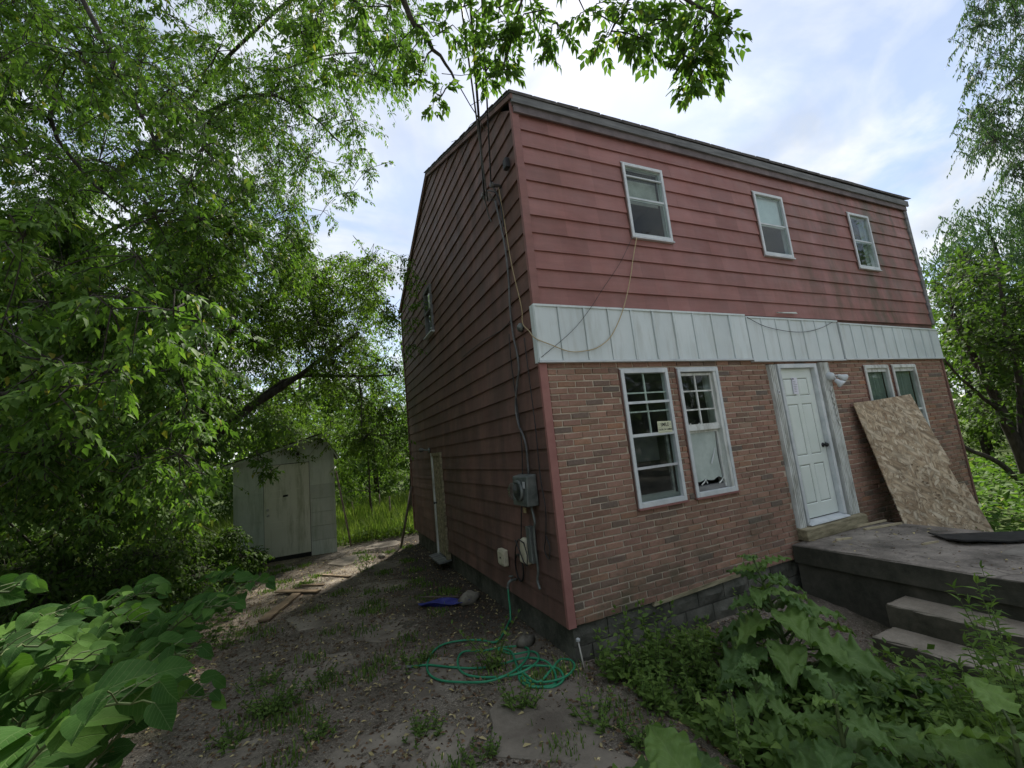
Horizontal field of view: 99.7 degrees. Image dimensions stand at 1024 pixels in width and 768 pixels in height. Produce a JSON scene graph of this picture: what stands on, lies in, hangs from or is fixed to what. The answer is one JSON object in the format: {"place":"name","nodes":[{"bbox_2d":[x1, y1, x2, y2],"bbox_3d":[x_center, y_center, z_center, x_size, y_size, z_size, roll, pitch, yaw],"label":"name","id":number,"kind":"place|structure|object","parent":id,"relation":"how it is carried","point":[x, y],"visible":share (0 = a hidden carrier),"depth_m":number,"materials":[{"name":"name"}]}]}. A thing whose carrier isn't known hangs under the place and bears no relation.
{"place":"outdoors","nodes":[
{"label":"outdoors","id":0,"kind":"place"},
{"bbox_2d":[92,539,750,767],"bbox_3d":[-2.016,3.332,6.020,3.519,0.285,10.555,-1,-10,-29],"label":"driveway","id":1,"kind":"structure","parent":0,"point":[512,726],"depth_m":3.35,"materials":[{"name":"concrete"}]},
{"bbox_2d":[258,593,301,621],"bbox_3d":[-3.576,3.449,6.760,0.150,0.036,1.328,-5,-9,-6],"label":"plank","id":2,"kind":"object","parent":1,"relation":"on","point":[275,610],"visible":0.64,"depth_m":6.57,"materials":[{"name":"beige wood"}]},
{"bbox_2d":[402,706,446,749],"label":"weed","id":3,"kind":"object","parent":1,"relation":"on","point":[418,728],"visible":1,"depth_m":3.31,"materials":[{"name":"green plant"}]},
{"bbox_2d":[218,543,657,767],"bbox_3d":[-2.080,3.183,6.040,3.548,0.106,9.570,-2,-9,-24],"label":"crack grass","id":4,"kind":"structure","parent":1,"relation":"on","point":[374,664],"depth_m":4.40,"materials":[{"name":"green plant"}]},
{"bbox_2d":[405,586,575,688],"bbox_3d":[-0.292,2.537,4.319,1.435,0.481,1.598,-2,-9,-24],"label":"garden hose","id":5,"kind":"object","parent":1,"relation":"on","point":[529,666],"visible":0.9,"depth_m":4.09,"materials":[{"name":"green plastic"}]},
{"bbox_2d":[495,674,546,710],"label":"weed","id":6,"kind":"object","parent":1,"relation":"on","point":[509,702],"visible":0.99,"depth_m":3.52,"materials":[{"name":"green plant"}]},
{"bbox_2d":[561,677,624,733],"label":"weed","id":7,"kind":"object","parent":1,"relation":"on","point":[603,724],"visible":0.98,"depth_m":3.24,"materials":[{"name":"green plant"}]},
{"bbox_2d":[0,406,1023,767],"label":"ground","id":8,"kind":"structure","parent":0,"point":[852,622],"depth_m":4.26,"materials":[{"name":"brown soil"}]},
{"bbox_2d":[0,537,44,621],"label":"shrub","id":9,"kind":"object","parent":8,"relation":"on","point":[22,545],"visible":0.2,"depth_m":6.13,"materials":[{"name":"green plant"}]},
{"bbox_2d":[0,572,48,606],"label":"knotweed","id":10,"kind":"object","parent":8,"relation":"on","point":[13,586],"visible":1,"depth_m":1.42,"materials":[{"name":"green plant"}]},
{"bbox_2d":[0,612,86,692],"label":"knotweed","id":11,"kind":"object","parent":8,"relation":"on","point":[61,632],"visible":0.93,"depth_m":1.37,"materials":[{"name":"green plant"}]},
{"bbox_2d":[0,661,101,719],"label":"knotweed","id":12,"kind":"object","parent":8,"relation":"on","point":[44,697],"visible":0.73,"depth_m":1.56,"materials":[{"name":"green plant"}]},
{"bbox_2d":[0,595,102,641],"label":"knotweed","id":13,"kind":"object","parent":8,"relation":"on","point":[87,605],"visible":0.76,"depth_m":1.54,"materials":[{"name":"green plant"}]},
{"bbox_2d":[0,633,120,725],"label":"knotweed","id":14,"kind":"object","parent":8,"relation":"on","point":[54,665],"visible":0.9,"depth_m":1.47,"materials":[{"name":"green plant"}]},
{"bbox_2d":[5,513,140,618],"bbox_3d":[-8.534,3.530,7.827,2.872,1.967,3.304,-2,-9,-24],"label":"shrub","id":15,"kind":"object","parent":8,"relation":"on","point":[37,536],"visible":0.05,"depth_m":7.77,"materials":[{"name":"green plant"}]},
{"bbox_2d":[26,657,128,728],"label":"knotweed","id":16,"kind":"object","parent":8,"relation":"on","point":[67,697],"visible":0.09,"depth_m":1.65,"materials":[{"name":"green plant"}]},
{"bbox_2d":[9,597,167,728],"bbox_3d":[-1.869,1.737,1.691,1.076,1.635,0.352,-7,-9,11],"label":"knotweed","id":17,"kind":"object","parent":8,"relation":"on","point":[146,609],"visible":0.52,"depth_m":1.81,"materials":[{"name":"green plant"}]},
{"bbox_2d":[0,540,179,653],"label":"shrub","id":18,"kind":"object","parent":8,"relation":"on","point":[97,586],"visible":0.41,"depth_m":5.32,"materials":[{"name":"green plant"}]},
{"bbox_2d":[13,574,171,767],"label":"knotweed","id":19,"kind":"object","parent":8,"relation":"on","point":[146,587],"visible":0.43,"depth_m":2.25,"materials":[{"name":"green plant"}]},
{"bbox_2d":[0,656,194,767],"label":"knotweed","id":20,"kind":"object","parent":8,"relation":"on","point":[124,690],"visible":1,"depth_m":1.14,"materials":[{"name":"green plant"}]},
{"bbox_2d":[2,512,204,618],"bbox_3d":[-6.537,3.066,6.910,2.736,2.169,2.439,-2,-9,-24],"label":"shrub","id":21,"kind":"object","parent":8,"relation":"on","point":[66,560],"visible":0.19,"depth_m":6.35,"materials":[{"name":"green plant"}]},
{"bbox_2d":[22,611,192,725],"bbox_3d":[-2.028,1.891,2.017,1.107,1.455,0.324,-6,-8,2],"label":"knotweed","id":22,"kind":"object","parent":8,"relation":"on","point":[134,635],"visible":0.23,"depth_m":2.11,"materials":[{"name":"green plant"}]},
{"bbox_2d":[20,631,213,749],"bbox_3d":[-1.505,1.713,1.449,1.025,1.550,0.352,-6,-8,0],"label":"knotweed","id":23,"kind":"object","parent":8,"relation":"on","point":[156,650],"visible":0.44,"depth_m":1.60,"materials":[{"name":"green plant"}]},
{"bbox_2d":[1,553,266,684],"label":"undergrowth","id":24,"kind":"object","parent":8,"relation":"on","point":[219,628],"visible":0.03,"depth_m":5.86,"materials":[{"name":"green plant"}]},
{"bbox_2d":[69,669,226,767],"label":"knotweed","id":25,"kind":"object","parent":8,"relation":"on","point":[115,747],"visible":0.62,"depth_m":1.78,"materials":[{"name":"green plant"}]},
{"bbox_2d":[72,523,231,641],"bbox_3d":[-5.471,3.050,6.394,2.495,1.812,2.351,-13,-11,41],"label":"shrub","id":26,"kind":"object","parent":8,"relation":"on","point":[171,570],"visible":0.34,"depth_m":6.47,"materials":[{"name":"green plant"}]},
{"bbox_2d":[85,592,245,767],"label":"knotweed","id":27,"kind":"object","parent":8,"relation":"on","point":[205,603],"visible":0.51,"depth_m":1.93,"materials":[{"name":"green plant"}]},
{"bbox_2d":[107,566,253,767],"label":"knotweed","id":28,"kind":"object","parent":8,"relation":"on","point":[227,572],"visible":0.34,"depth_m":2.63,"materials":[{"name":"green plant"}]},
{"bbox_2d":[104,571,275,767],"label":"knotweed","id":29,"kind":"object","parent":8,"relation":"on","point":[243,577],"visible":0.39,"depth_m":2.37,"materials":[{"name":"green plant"}]},
{"bbox_2d":[117,329,287,523],"bbox_3d":[-12.209,1.575,16.326,6.501,9.140,7.301,-13,-11,39],"label":"broadleaf tree","id":30,"kind":"object","parent":8,"relation":"on","point":[228,500],"visible":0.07,"depth_m":15.96,"materials":[{"name":"green plant"}]},
{"bbox_2d":[0,436,409,540],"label":"thicket","id":31,"kind":"object","parent":8,"relation":"on","point":[361,486],"visible":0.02,"depth_m":25.93,"materials":[{"name":"green plant"}]},
{"bbox_2d":[144,512,274,604],"bbox_3d":[-5.967,3.281,8.025,2.440,1.813,2.163,-11,-10,33],"label":"shrub","id":32,"kind":"object","parent":8,"relation":"on","point":[220,555],"visible":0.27,"depth_m":8.14,"materials":[{"name":"green plant"}]},
{"bbox_2d":[0,211,427,557],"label":"leaning tree","id":33,"kind":"object","parent":8,"relation":"on","point":[322,322],"visible":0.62,"depth_m":8.84,"materials":[{"name":"green plant"}]},
{"bbox_2d":[0,0,430,309],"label":"boxelder tree","id":34,"kind":"object","parent":8,"relation":"on","point":[239,118],"visible":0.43,"depth_m":6.79,"materials":[{"name":"green plant"}]},
{"bbox_2d":[204,717,256,755],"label":"weed","id":35,"kind":"object","parent":8,"relation":"on","point":[224,745],"visible":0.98,"depth_m":3.40,"materials":[{"name":"green plant"}]},
{"bbox_2d":[224,545,269,574],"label":"shrub","id":36,"kind":"object","parent":8,"relation":"on","point":[255,557],"visible":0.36,"depth_m":9.22,"materials":[{"name":"green plant"}]},
{"bbox_2d":[97,488,417,572],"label":"tall grass","id":37,"kind":"structure","parent":8,"relation":"on","point":[359,525],"depth_m":13.69,"materials":[{"name":"green plant"}]},
{"bbox_2d":[232,663,286,696],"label":"weed","id":38,"kind":"object","parent":8,"relation":"on","point":[266,677],"visible":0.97,"depth_m":4.29,"materials":[{"name":"green plant"}]},
{"bbox_2d":[237,670,308,719],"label":"weed","id":39,"kind":"object","parent":8,"relation":"on","point":[273,707],"visible":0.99,"depth_m":3.81,"materials":[{"name":"green plant"}]},
{"bbox_2d":[223,433,338,562],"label":"shed","id":40,"kind":"structure","parent":8,"relation":"on","point":[291,514],"depth_m":10.50,"materials":[{"name":"white wood"}]},
{"bbox_2d":[263,462,310,558],"bbox_3d":[-5.440,3.033,10.452,1.008,2.160,0.093,-3,-9,-17],"label":"door","id":41,"kind":"structure","parent":40,"relation":"in","point":[287,526],"depth_m":10.46,"materials":[{"name":"wood"}]},
{"bbox_2d":[216,319,364,498],"bbox_3d":[-9.533,1.637,19.169,5.890,9.436,6.434,-8,-9,13],"label":"broadleaf tree","id":42,"kind":"object","parent":8,"relation":"on","point":[299,387],"visible":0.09,"depth_m":19.09,"materials":[{"name":"green plant"}]},
{"bbox_2d":[273,394,360,503],"bbox_3d":[-6.900,2.758,14.780,3.052,4.782,2.979,-5,-8,-3],"label":"sumac tree","id":43,"kind":"object","parent":8,"relation":"on","point":[350,482],"visible":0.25,"depth_m":14.77,"materials":[{"name":"green plant"}]},
{"bbox_2d":[300,713,339,741],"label":"weed","id":44,"kind":"object","parent":8,"relation":"on","point":[325,726],"visible":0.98,"depth_m":3.39,"materials":[{"name":"green plant"}]},
{"bbox_2d":[318,336,409,498],"bbox_3d":[-6.966,2.037,21.828,6.990,8.783,6.656,-2,-9,-24],"label":"broadleaf tree","id":45,"kind":"object","parent":8,"relation":"on","point":[376,488],"visible":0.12,"depth_m":21.33,"materials":[{"name":"green plant"}]},
{"bbox_2d":[328,313,412,511],"bbox_3d":[-3.942,1.055,15.282,4.774,7.703,4.791,-2,-9,-24],"label":"broadleaf tree","id":46,"kind":"object","parent":8,"relation":"on","point":[383,365],"visible":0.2,"depth_m":14.71,"materials":[{"name":"green plant"}]},
{"bbox_2d":[335,412,409,515],"bbox_3d":[-5.009,2.931,15.451,2.885,4.140,3.425,-2,-9,-24],"label":"sumac tree","id":47,"kind":"object","parent":8,"relation":"on","point":[369,496],"visible":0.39,"depth_m":14.95,"materials":[{"name":"green plant"}]},
{"bbox_2d":[0,0,751,566],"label":"boxelder tree","id":48,"kind":"object","parent":8,"relation":"on","point":[66,348],"visible":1,"depth_m":3.69,"materials":[{"name":"green plant"}]},
{"bbox_2d":[336,501,417,546],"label":"ground cover","id":49,"kind":"object","parent":8,"relation":"on","point":[387,533],"visible":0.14,"depth_m":11.84,"materials":[{"name":"green plant"}]},
{"bbox_2d":[93,540,728,767],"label":"fallen leaves","id":50,"kind":"object","parent":8,"relation":"on","point":[406,734],"visible":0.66,"depth_m":4.06,"materials":[{"name":"brown plant"}]},
{"bbox_2d":[389,645,433,674],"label":"weed","id":51,"kind":"object","parent":8,"relation":"on","point":[411,660],"visible":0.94,"depth_m":4.44,"materials":[{"name":"green plant"}]},
{"bbox_2d":[418,596,469,606],"bbox_3d":[-0.984,3.061,6.055,0.851,0.096,0.334,-8,-9,14],"label":"blue scoop","id":52,"kind":"object","parent":8,"relation":"on","point":[449,600],"visible":0.89,"depth_m":6.06,"materials":[{"name":"plastic"}]},
{"bbox_2d":[450,727,501,767],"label":"weed","id":53,"kind":"object","parent":8,"relation":"on","point":[490,748],"visible":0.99,"depth_m":2.98,"materials":[{"name":"green plant"}]},
{"bbox_2d":[451,609,520,671],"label":"weed","id":54,"kind":"object","parent":8,"relation":"on","point":[496,660],"visible":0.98,"depth_m":4.13,"materials":[{"name":"green plant"}]},
{"bbox_2d":[0,278,1022,611],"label":"thicket","id":55,"kind":"object","parent":8,"relation":"on","point":[398,488],"visible":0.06,"depth_m":18.07,"materials":[{"name":"green plant"}]},
{"bbox_2d":[99,278,1023,510],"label":"woods","id":56,"kind":"object","parent":8,"relation":"on","point":[405,417],"visible":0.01,"depth_m":29.01,"materials":[{"name":"green plant"}]},
{"bbox_2d":[593,604,640,685],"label":"weed","id":57,"kind":"object","parent":8,"relation":"on","point":[610,675],"visible":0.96,"depth_m":3.74,"materials":[{"name":"green plant"}]},
{"bbox_2d":[615,711,677,751],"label":"weed","id":58,"kind":"object","parent":8,"relation":"on","point":[638,741],"visible":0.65,"depth_m":2.96,"materials":[{"name":"green plant"}]},
{"bbox_2d":[628,618,667,689],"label":"weed","id":59,"kind":"object","parent":8,"relation":"on","point":[653,665],"visible":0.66,"depth_m":3.76,"materials":[{"name":"green plant"}]},
{"bbox_2d":[632,654,671,713],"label":"weed","id":60,"kind":"object","parent":8,"relation":"on","point":[662,691],"visible":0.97,"depth_m":3.31,"materials":[{"name":"green plant"}]},
{"bbox_2d":[632,598,682,677],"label":"weed","id":61,"kind":"object","parent":8,"relation":"on","point":[651,634],"visible":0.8,"depth_m":3.96,"materials":[{"name":"green plant"}]},
{"bbox_2d":[612,722,729,767],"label":"burdock","id":62,"kind":"object","parent":8,"relation":"on","point":[669,747],"visible":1,"depth_m":2.31,"materials":[{"name":"green plant"}]},
{"bbox_2d":[590,624,786,724],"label":"weeds","id":63,"kind":"object","parent":8,"relation":"on","point":[672,703],"visible":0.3,"depth_m":3.76,"materials":[{"name":"green plant"}]},
{"bbox_2d":[399,89,978,663],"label":"house","id":64,"kind":"structure","parent":8,"relation":"on","point":[751,453],"depth_m":5.58,"materials":[{"name":"red wood"}]},
{"bbox_2d":[423,283,434,339],"bbox_3d":[-1.674,-1.450,8.713,0.150,0.990,0.640,-2,-9,-24],"label":"window","id":65,"kind":"structure","parent":64,"relation":"in","point":[427,296],"depth_m":8.81,"materials":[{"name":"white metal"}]},
{"bbox_2d":[429,452,451,564],"bbox_3d":[-1.464,2.340,8.346,0.240,2.000,0.800,-2,-9,-24],"label":"side door","id":66,"kind":"structure","parent":64,"relation":"in","point":[442,556],"depth_m":8.33,"materials":[{"name":"white paint"}]},
{"bbox_2d":[495,200,529,473],"bbox_3d":[-0.009,-0.637,4.998,0.023,3.304,0.224,-2,-9,-24],"label":"service cable","id":67,"kind":"object","parent":64,"relation":"attached to","point":[518,362],"visible":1,"depth_m":4.95,"materials":[{"name":"rubber"}]},
{"bbox_2d":[508,474,538,506],"bbox_3d":[0.085,1.152,4.681,0.250,0.328,0.370,-2,-9,-24],"label":"electric meter","id":68,"kind":"object","parent":64,"relation":"attached to","point":[525,492],"visible":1,"depth_m":4.56,"materials":[{"name":"metal"}]},
{"bbox_2d":[498,187,636,351],"bbox_3d":[0.737,-1.373,5.115,1.559,2.184,0.544,-2,-9,-24],"label":"cable","id":69,"kind":"object","parent":64,"relation":"attached to","point":[520,300],"depth_m":4.88,"materials":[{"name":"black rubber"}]},
{"bbox_2d":[620,161,674,243],"bbox_3d":[1.690,-2.280,5.511,0.676,1.029,0.160,-2,-9,-24],"label":"window","id":70,"kind":"structure","parent":64,"relation":"in","point":[639,190],"depth_m":5.54,"materials":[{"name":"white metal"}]},
{"bbox_2d":[618,368,689,510],"bbox_3d":[1.565,0.594,4.940,0.714,1.555,0.209,-2,-9,-24],"label":"window","id":71,"kind":"structure","parent":64,"relation":"in","point":[642,447],"depth_m":4.92,"materials":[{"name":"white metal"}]},
{"bbox_2d":[674,367,740,499],"bbox_3d":[2.325,0.568,5.280,0.704,1.555,0.204,-2,-9,-24],"label":"window","id":72,"kind":"structure","parent":64,"relation":"in","point":[709,450],"depth_m":5.26,"materials":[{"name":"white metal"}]},
{"bbox_2d":[751,191,795,259],"bbox_3d":[3.834,-2.336,6.585,0.677,1.029,0.364,-2,-9,-24],"label":"window","id":73,"kind":"structure","parent":64,"relation":"in","point":[769,211],"depth_m":6.52,"materials":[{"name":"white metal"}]},
{"bbox_2d":[781,368,838,517],"bbox_3d":[4.099,0.776,5.970,0.745,2.020,0.115,-2,-9,-24],"label":"front door","id":74,"kind":"structure","parent":64,"relation":"in","point":[819,508],"depth_m":5.99,"materials":[{"name":"white paint"}]},
{"bbox_2d":[845,212,881,271],"bbox_3d":[6.008,-2.430,7.428,0.635,1.029,0.114,-2,-9,-24],"label":"window","id":75,"kind":"structure","parent":64,"relation":"in","point":[865,232],"depth_m":7.50,"materials":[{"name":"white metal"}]},
{"bbox_2d":[861,364,894,400],"bbox_3d":[5.872,0.450,6.833,0.698,1.530,0.104,-2,-9,-24],"label":"window","id":76,"kind":"structure","parent":64,"relation":"in","point":[875,388],"depth_m":6.96,"materials":[{"name":"white paint"}]},
{"bbox_2d":[889,364,930,427],"bbox_3d":[6.615,0.425,7.167,0.748,1.530,0.104,-2,-9,-24],"label":"window","id":77,"kind":"structure","parent":64,"relation":"in","point":[899,372],"depth_m":7.29,"materials":[{"name":"white paint"}]},
{"bbox_2d":[670,614,714,664],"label":"weed","id":78,"kind":"object","parent":8,"relation":"on","point":[699,630],"visible":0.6,"depth_m":4.04,"materials":[{"name":"green plant"}]},
{"bbox_2d":[673,620,717,692],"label":"weed","id":79,"kind":"object","parent":8,"relation":"on","point":[699,671],"visible":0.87,"depth_m":3.75,"materials":[{"name":"green plant"}]},
{"bbox_2d":[679,658,723,720],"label":"weed","id":80,"kind":"object","parent":8,"relation":"on","point":[690,694],"visible":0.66,"depth_m":3.41,"materials":[{"name":"green plant"}]},
{"bbox_2d":[727,689,745,767],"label":"seed spike","id":81,"kind":"object","parent":8,"relation":"on","point":[739,747],"visible":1,"depth_m":1.93,"materials":[{"name":"green plant"}]},
{"bbox_2d":[590,609,924,766],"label":"weeds","id":82,"kind":"object","parent":8,"relation":"on","point":[708,742],"visible":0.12,"depth_m":3.77,"materials":[{"name":"green plant"}]},
{"bbox_2d":[708,652,826,762],"bbox_3d":[1.789,2.277,3.008,0.929,0.687,0.870,-2,-9,-24],"label":"burdock","id":83,"kind":"object","parent":8,"relation":"on","point":[750,703],"visible":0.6,"depth_m":2.97,"materials":[{"name":"green plant"}]},
{"bbox_2d":[704,554,910,731],"bbox_3d":[2.303,2.087,3.676,1.429,1.323,1.486,-11,-10,31],"label":"burdock","id":84,"kind":"object","parent":8,"relation":"on","point":[839,656],"visible":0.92,"depth_m":3.46,"materials":[{"name":"green plant"}]},
{"bbox_2d":[617,630,1023,767],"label":"weeds","id":85,"kind":"object","parent":8,"relation":"on","point":[714,726],"visible":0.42,"depth_m":2.94,"materials":[{"name":"green plant"}]},
{"bbox_2d":[768,663,902,767],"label":"burdock","id":86,"kind":"object","parent":8,"relation":"on","point":[863,735],"visible":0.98,"depth_m":2.19,"materials":[{"name":"green plant"}]},
{"bbox_2d":[784,667,992,731],"bbox_3d":[2.754,2.366,3.343,1.317,0.404,1.050,-9,-9,18],"label":"burdock","id":87,"kind":"object","parent":8,"relation":"on","point":[936,686],"visible":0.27,"depth_m":3.13,"materials":[{"name":"green plant"}]},
{"bbox_2d":[792,521,1023,694],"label":"porch","id":88,"kind":"object","parent":8,"relation":"on","point":[910,602],"visible":0.81,"depth_m":4.30,"materials":[{"name":"concrete"}]},
{"bbox_2d":[853,394,993,531],"bbox_3d":[5.893,1.301,6.131,1.315,2.367,0.648,-3,-9,-15],"label":"osb sheet","id":89,"kind":"object","parent":88,"relation":"on","point":[925,487],"visible":0.73,"depth_m":6.21,"materials":[{"name":"beige wood"}]},
{"bbox_2d":[928,531,1023,541],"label":"door mat","id":90,"kind":"object","parent":88,"relation":"on","point":[1011,536],"depth_m":4.86,"materials":[{"name":"black rubber"}]},
{"bbox_2d":[877,720,987,767],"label":"burdock","id":91,"kind":"object","parent":8,"relation":"on","point":[912,747],"visible":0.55,"depth_m":2.28,"materials":[{"name":"green plant"}]},
{"bbox_2d":[905,651,1023,767],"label":"weed","id":92,"kind":"object","parent":8,"relation":"on","point":[993,718],"visible":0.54,"depth_m":1.99,"materials":[{"name":"green plant"}]},
{"bbox_2d":[916,672,1023,767],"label":"burdock","id":93,"kind":"object","parent":8,"relation":"on","point":[970,752],"visible":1,"depth_m":1.76,"materials":[{"name":"green plant"}]},
{"bbox_2d":[919,183,1023,460],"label":"willow tree","id":94,"kind":"object","parent":8,"relation":"on","point":[1015,231],"visible":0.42,"depth_m":13.72,"materials":[{"name":"green plant"}]},
{"bbox_2d":[933,594,1011,752],"bbox_3d":[2.756,1.783,2.292,0.594,1.226,0.718,-8,-9,17],"label":"weed","id":95,"kind":"object","parent":8,"relation":"on","point":[972,714],"visible":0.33,"depth_m":2.53,"materials":[{"name":"green plant"}]},
{"bbox_2d":[922,231,1023,493],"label":"multi stem tree","id":96,"kind":"object","parent":8,"relation":"on","point":[986,351],"visible":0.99,"depth_m":9.53,"materials":[{"name":"green plant"}]},
{"bbox_2d":[933,312,1015,460],"bbox_3d":[17.311,0.237,17.376,5.781,6.394,5.215,-10,-9,25],"label":"broadleaf tree","id":97,"kind":"object","parent":8,"relation":"on","point":[978,443],"visible":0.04,"depth_m":16.16,"materials":[{"name":"green plant"}]},
{"bbox_2d":[938,688,1023,767],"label":"weed","id":98,"kind":"object","parent":8,"relation":"on","point":[951,712],"visible":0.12,"depth_m":2.49,"materials":[{"name":"green plant"}]},
{"bbox_2d":[944,572,1023,746],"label":"weed","id":99,"kind":"object","parent":8,"relation":"on","point":[992,678],"visible":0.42,"depth_m":2.24,"materials":[{"name":"green plant"}]},
{"bbox_2d":[946,0,1023,205],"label":"willow tree","id":100,"kind":"object","parent":8,"relation":"on","point":[992,136],"visible":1,"depth_m":12.71,"materials":[{"name":"green plant"}]},
{"bbox_2d":[948,599,1023,766],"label":"weed","id":101,"kind":"object","parent":8,"relation":"on","point":[1010,671],"visible":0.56,"depth_m":2.09,"materials":[{"name":"green plant"}]},
{"bbox_2d":[953,452,1023,531],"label":"rough herbs","id":102,"kind":"object","parent":8,"relation":"on","point":[996,480],"visible":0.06,"depth_m":8.43,"materials":[{"name":"green plant"}]},
{"bbox_2d":[964,560,1023,709],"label":"weed","id":103,"kind":"object","parent":8,"relation":"on","point":[998,624],"visible":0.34,"depth_m":2.75,"materials":[{"name":"green plant"}]},
{"bbox_2d":[0,0,1023,474],"label":"sky","id":104,"kind":"structure","parent":0,"point":[862,92],"materials":[{"name":"white"}]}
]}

